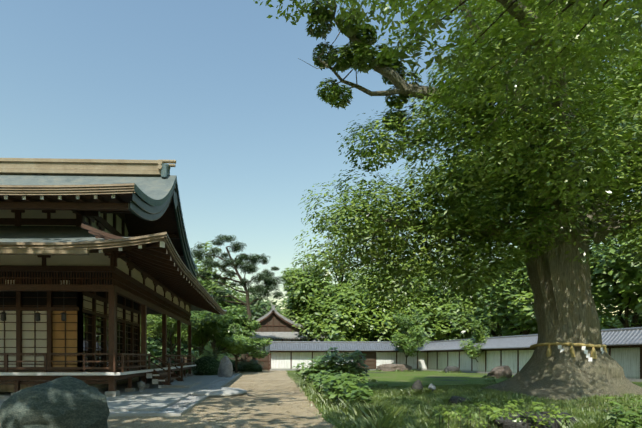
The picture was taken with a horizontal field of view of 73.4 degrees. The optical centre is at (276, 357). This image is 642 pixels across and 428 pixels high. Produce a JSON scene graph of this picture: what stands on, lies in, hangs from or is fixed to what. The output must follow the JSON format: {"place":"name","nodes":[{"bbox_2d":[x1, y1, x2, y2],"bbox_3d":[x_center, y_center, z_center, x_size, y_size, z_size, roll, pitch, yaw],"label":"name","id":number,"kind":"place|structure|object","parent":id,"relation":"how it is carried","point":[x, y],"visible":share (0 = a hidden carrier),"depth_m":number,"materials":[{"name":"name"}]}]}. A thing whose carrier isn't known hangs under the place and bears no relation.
{"place":"outdoors","nodes":[
{"label":"outdoors","id":0,"kind":"place"},
{"bbox_2d":[0,371,335,427],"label":"gravel court","id":1,"kind":"object","parent":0,"point":[203,411],"visible":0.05,"depth_m":13.70,"materials":[{"name":"beige gravel"}]},
{"bbox_2d":[0,376,109,427],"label":"foreground rock","id":2,"kind":"object","parent":1,"relation":"on","point":[66,402],"visible":1,"depth_m":8.97,"materials":[{"name":"grey stone"}]},
{"bbox_2d":[0,373,240,416],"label":"temple apron","id":3,"kind":"object","parent":1,"relation":"on","point":[153,400],"visible":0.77,"depth_m":17.05,"materials":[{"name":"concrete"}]},
{"bbox_2d":[0,210,195,396],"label":"temple hall","id":4,"kind":"structure","parent":3,"relation":"on","point":[76,316],"depth_m":20.27,"materials":[{"name":"brown wood"}]},
{"bbox_2d":[0,158,226,314],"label":"temple roofs","id":5,"kind":"structure","parent":4,"relation":"on","point":[143,196],"depth_m":19.79,"materials":[{"name":"grey tile"}]},
{"bbox_2d":[137,353,200,391],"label":"wooden steps","id":6,"kind":"structure","parent":3,"relation":"on","point":[163,380],"depth_m":23.01,"materials":[{"name":"brown wood"}]},
{"bbox_2d":[218,356,232,376],"bbox_3d":[-4.411,0.830,36.595,1.211,2.026,0.922,0,0,-29],"label":"standing stone","id":7,"kind":"object","parent":3,"relation":"on","point":[225,368],"visible":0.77,"depth_m":36.30,"materials":[{"name":"grey stone"}]},
{"bbox_2d":[147,319,191,354],"bbox_3d":[-10.976,-2.371,46.544,6.134,8.815,6.395,0,0,27],"label":"maple wood","id":8,"kind":"object","parent":1,"relation":"on","point":[170,347],"visible":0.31,"depth_m":46.15,"materials":[{"name":"brown plant"}]},
{"bbox_2d":[140,311,221,343],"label":"maple leaves","id":9,"kind":"object","parent":8,"relation":"on","point":[157,321],"visible":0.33,"depth_m":44.35,"materials":[{"name":"green plant"}]},
{"bbox_2d":[159,359,187,373],"bbox_3d":[-10.347,0.950,42.460,3.077,1.704,3.095,0,0,23],"label":"azalea","id":10,"kind":"object","parent":1,"relation":"on","point":[172,361],"visible":0.04,"depth_m":41.60,"materials":[{"name":"green plant"}]},
{"bbox_2d":[155,353,194,373],"bbox_3d":[-10.216,0.570,42.548,3.997,2.275,4.266,0,0,-26],"label":"azalea","id":11,"kind":"object","parent":1,"relation":"on","point":[173,358],"visible":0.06,"depth_m":42.22,"materials":[{"name":"green plant"}]},
{"bbox_2d":[192,356,219,374],"bbox_3d":[-6.623,0.800,40.588,2.835,1.992,2.803,0,0,-2],"label":"azalea","id":12,"kind":"object","parent":1,"relation":"on","point":[214,365],"visible":0.5,"depth_m":39.53,"materials":[{"name":"green plant"}]},
{"bbox_2d":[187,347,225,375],"bbox_3d":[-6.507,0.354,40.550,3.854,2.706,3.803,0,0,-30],"label":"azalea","id":13,"kind":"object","parent":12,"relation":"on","point":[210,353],"visible":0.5,"depth_m":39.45,"materials":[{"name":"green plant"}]},
{"bbox_2d":[187,387,246,396],"bbox_3d":[-2.823,1.623,20.372,2.830,0.284,3.600,0,0,-2],"label":"stepping stone","id":14,"kind":"object","parent":1,"relation":"on","point":[220,392],"visible":0.94,"depth_m":19.24,"materials":[{"name":"grey stone"}]},
{"bbox_2d":[191,353,244,370],"bbox_3d":[-7.632,0.605,54.613,8.310,2.368,3.173,0,0,-2],"label":"hedge","id":15,"kind":"object","parent":1,"relation":"on","point":[228,357],"depth_m":53.89,"materials":[{"name":"green plant"}]},
{"bbox_2d":[114,380,323,427],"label":"fallen leaves","id":16,"kind":"object","parent":1,"relation":"on","point":[247,410],"visible":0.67,"depth_m":12.41,"materials":[{"name":"brown plant"}]},
{"bbox_2d":[231,310,260,372],"bbox_3d":[-4.144,-1.644,48.689,5.878,7.373,4.732,0,0,-35],"label":"tree trunk","id":17,"kind":"object","parent":1,"relation":"on","point":[236,356],"visible":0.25,"depth_m":48.48,"materials":[{"name":"brown plant"}]},
{"bbox_2d":[208,305,272,358],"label":"maple leaves","id":18,"kind":"object","parent":17,"relation":"on","point":[238,318],"visible":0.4,"depth_m":47.54,"materials":[{"name":"green plant"}]},
{"bbox_2d":[237,359,263,371],"bbox_3d":[-3.241,0.882,52.704,3.621,1.652,3.566,0,0,-2],"label":"azalea","id":19,"kind":"object","parent":1,"relation":"on","point":[249,362],"visible":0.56,"depth_m":51.77,"materials":[{"name":"green plant"}]},
{"bbox_2d":[240,363,261,371],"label":"azalea","id":20,"kind":"object","parent":1,"relation":"on","point":[258,369],"visible":0.6,"depth_m":51.84,"materials":[{"name":"green plant"}]},
{"bbox_2d":[191,318,233,357],"bbox_3d":[-6.292,-1.524,43.419,5.617,7.139,4.400,0,0,-2],"label":"maple wood","id":21,"kind":"object","parent":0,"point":[213,344],"visible":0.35,"depth_m":43.46,"materials":[{"name":"brown plant"}]},
{"bbox_2d":[174,303,253,351],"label":"maple leaves","id":22,"kind":"object","parent":21,"relation":"attached to","point":[207,323],"visible":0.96,"depth_m":42.46,"materials":[{"name":"green plant"}]},
{"bbox_2d":[0,0,641,314],"label":"sky","id":23,"kind":"structure","parent":0,"point":[219,89],"materials":[{"name":"blue"}]},
{"bbox_2d":[147,364,496,413],"bbox_3d":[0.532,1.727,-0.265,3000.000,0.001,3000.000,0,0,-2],"label":"ground","id":24,"kind":"structure","parent":0,"point":[432,377],"depth_m":37.24,"materials":[{"name":"green plant"}]},
{"bbox_2d":[140,314,158,338],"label":"tree leaves","id":25,"kind":"object","parent":24,"relation":"on","point":[147,324],"depth_m":57.20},
{"bbox_2d":[149,241,246,356],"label":"tree leaves","id":26,"kind":"object","parent":24,"relation":"on","point":[210,287],"depth_m":63.20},
{"bbox_2d":[159,351,269,370],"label":"fence","id":27,"kind":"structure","parent":24,"relation":"on","point":[266,362],"depth_m":57.43,"materials":[{"name":"brown wood"}]},
{"bbox_2d":[190,234,285,370],"bbox_3d":[-5.981,-6.840,54.564,14.261,17.202,6.628,0,0,-2],"label":"pine","id":28,"kind":"object","parent":24,"relation":"on","point":[268,284],"depth_m":54.28,"materials":[{"name":"green plant"}]},
{"bbox_2d":[208,286,281,345],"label":"tree leaves","id":29,"kind":"object","parent":24,"relation":"on","point":[259,308],"depth_m":76.84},
{"bbox_2d":[250,305,309,350],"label":"gate house","id":30,"kind":"structure","parent":24,"relation":"on","point":[275,325],"depth_m":65.47,"materials":[{"name":"brown wood"}]},
{"bbox_2d":[267,252,350,340],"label":"tree leaves","id":31,"kind":"object","parent":24,"relation":"on","point":[300,282],"depth_m":66.42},
{"bbox_2d":[318,333,328,340],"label":"leaves","id":32,"kind":"object","parent":24,"relation":"on","point":[322,336],"visible":0.04,"depth_m":61.52,"materials":[{"name":"green plant"}]},
{"bbox_2d":[302,232,380,312],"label":"tree leaves","id":33,"kind":"object","parent":24,"relation":"on","point":[347,281],"depth_m":72.40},
{"bbox_2d":[270,341,428,370],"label":"garden wall","id":34,"kind":"structure","parent":24,"relation":"on","point":[286,355],"depth_m":57.08,"materials":[{"name":"paint"}]},
{"bbox_2d":[334,262,420,340],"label":"tree leaves","id":35,"kind":"object","parent":24,"relation":"on","point":[385,320],"depth_m":61.66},
{"bbox_2d":[140,288,641,364],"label":"tree belt","id":36,"kind":"object","parent":24,"relation":"on","point":[158,349],"depth_m":102.37,"materials":[{"name":"green plant"}]},
{"bbox_2d":[345,239,451,330],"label":"tree leaves","id":37,"kind":"object","parent":24,"relation":"on","point":[408,294],"depth_m":68.57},
{"bbox_2d":[392,269,485,340],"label":"tree leaves","id":38,"kind":"object","parent":24,"relation":"on","point":[453,321],"depth_m":61.23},
{"bbox_2d":[403,240,477,320],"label":"tree leaves","id":39,"kind":"object","parent":24,"relation":"on","point":[447,281],"depth_m":72.85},
{"bbox_2d":[253,0,641,399],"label":"large tree","id":40,"kind":"object","parent":24,"relation":"on","point":[608,116],"depth_m":15.66,"materials":[{"name":"green plant"}]},
{"bbox_2d":[530,342,606,361],"bbox_3d":[11.553,-0.203,17.043,2.507,0.776,2.611,0,0,-2],"label":"sacred rope","id":41,"kind":"object","parent":40,"relation":"attached to","point":[591,355],"visible":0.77,"depth_m":15.94,"materials":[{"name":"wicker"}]},
{"bbox_2d":[430,244,530,338],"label":"tree leaves","id":42,"kind":"object","parent":24,"relation":"on","point":[469,296],"depth_m":69.69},
{"bbox_2d":[424,327,641,381],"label":"garden wall","id":43,"kind":"structure","parent":24,"relation":"on","point":[623,348],"depth_m":42.34,"materials":[{"name":"paint"}]},
{"bbox_2d":[473,245,593,335],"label":"tree leaves","id":44,"kind":"object","parent":24,"relation":"on","point":[524,312],"depth_m":53.83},
{"bbox_2d":[527,193,641,329],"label":"tree leaves","id":45,"kind":"object","parent":24,"relation":"on","point":[628,285],"depth_m":41.29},
{"bbox_2d":[292,279,376,340],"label":"tree leaves","id":46,"kind":"object","parent":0,"point":[322,320],"depth_m":62.15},
{"bbox_2d":[286,369,641,427],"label":"lawn","id":47,"kind":"structure","parent":0,"point":[393,378],"depth_m":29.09,"materials":[{"name":"green plant"}]},
{"bbox_2d":[292,347,369,384],"bbox_3d":[3.216,0.544,24.956,4.739,2.378,4.283,0,0,-2],"label":"broadleaf bush","id":48,"kind":"object","parent":47,"relation":"on","point":[339,361],"depth_m":23.87,"materials":[{"name":"green plant"}]},
{"bbox_2d":[309,369,374,406],"bbox_3d":[2.532,1.131,17.655,2.208,1.185,9.572,0,0,-2],"label":"shrub","id":49,"kind":"object","parent":47,"relation":"on","point":[328,382],"depth_m":14.74,"materials":[{"name":"green plant"}]},
{"bbox_2d":[376,364,411,370],"bbox_3d":[14.915,1.286,54.229,4.652,1.032,2.020,0,0,-2],"label":"rock","id":50,"kind":"object","parent":47,"relation":"on","point":[392,367],"visible":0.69,"depth_m":53.51,"materials":[{"name":"stone"}]},
{"bbox_2d":[399,322,418,364],"bbox_3d":[16.697,-1.992,54.010,3.170,8.062,3.821,0,0,-35],"label":"tree trunk","id":51,"kind":"object","parent":47,"relation":"on","point":[406,356],"visible":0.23,"depth_m":54.21,"materials":[{"name":"brown plant"}]},
{"bbox_2d":[390,304,430,356],"bbox_3d":[16.731,-3.411,54.122,5.244,6.814,5.403,0,0,-37],"label":"tree foliage","id":52,"kind":"object","parent":51,"relation":"attached to","point":[407,346],"visible":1,"depth_m":53.38,"materials":[{"name":"green plant"}]},
{"bbox_2d":[411,379,422,391],"bbox_3d":[5.861,1.254,17.914,0.490,0.720,0.411,0,0,-2],"label":"rock","id":53,"kind":"object","parent":47,"relation":"on","point":[417,385],"visible":0.46,"depth_m":17.78,"materials":[{"name":"grey stone"}]},
{"bbox_2d":[428,384,435,390],"bbox_3d":[6.505,1.304,17.929,0.301,0.447,0.240,0,0,-2],"label":"rock","id":54,"kind":"object","parent":47,"relation":"on","point":[432,387],"visible":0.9,"depth_m":17.85,"materials":[{"name":"stone"}]},
{"bbox_2d":[444,366,459,372],"bbox_3d":[19.723,1.344,48.315,1.677,0.864,1.256,0,0,-2],"label":"lawn rock","id":55,"kind":"object","parent":47,"relation":"on","point":[450,368],"visible":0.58,"depth_m":47.94,"materials":[{"name":"grey stone"}]},
{"bbox_2d":[448,396,468,404],"bbox_3d":[6.168,1.460,14.518,0.778,0.303,0.519,0,0,-2],"label":"lawn rock","id":56,"kind":"object","parent":47,"relation":"on","point":[453,399],"visible":0.44,"depth_m":14.36,"materials":[{"name":"grey stone"}]},
{"bbox_2d":[487,365,511,377],"bbox_3d":[18.958,1.221,36.338,1.978,1.125,1.498,0,0,-2],"label":"rock","id":57,"kind":"object","parent":47,"relation":"on","point":[499,371],"visible":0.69,"depth_m":35.82,"materials":[{"name":"stone"}]},
{"bbox_2d":[433,398,572,427],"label":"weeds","id":58,"kind":"object","parent":47,"relation":"on","point":[496,410],"depth_m":9.52,"materials":[{"name":"green plant"}]},
{"bbox_2d":[494,411,575,427],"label":"shrub","id":59,"kind":"object","parent":47,"relation":"on","point":[506,423],"visible":0.6,"depth_m":9.64,"materials":[{"name":"green plant"}]},
{"bbox_2d":[603,382,641,427],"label":"plants","id":60,"kind":"object","parent":47,"relation":"on","point":[612,416],"depth_m":8.91,"materials":[{"name":"green plant"}]},
{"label":"young tree wood","id":61,"kind":"object","parent":47,"relation":"on","visible":0},
{"bbox_2d":[460,320,489,358],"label":"young tree leaves","id":62,"kind":"object","parent":61,"relation":"on","point":[478,331],"visible":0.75,"depth_m":46.71,"materials":[{"name":"green plant"}]},
{"bbox_2d":[376,0,641,96],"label":"foliage","id":63,"kind":"object","parent":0,"point":[408,47],"depth_m":8.49,"materials":[{"name":"green plant"}]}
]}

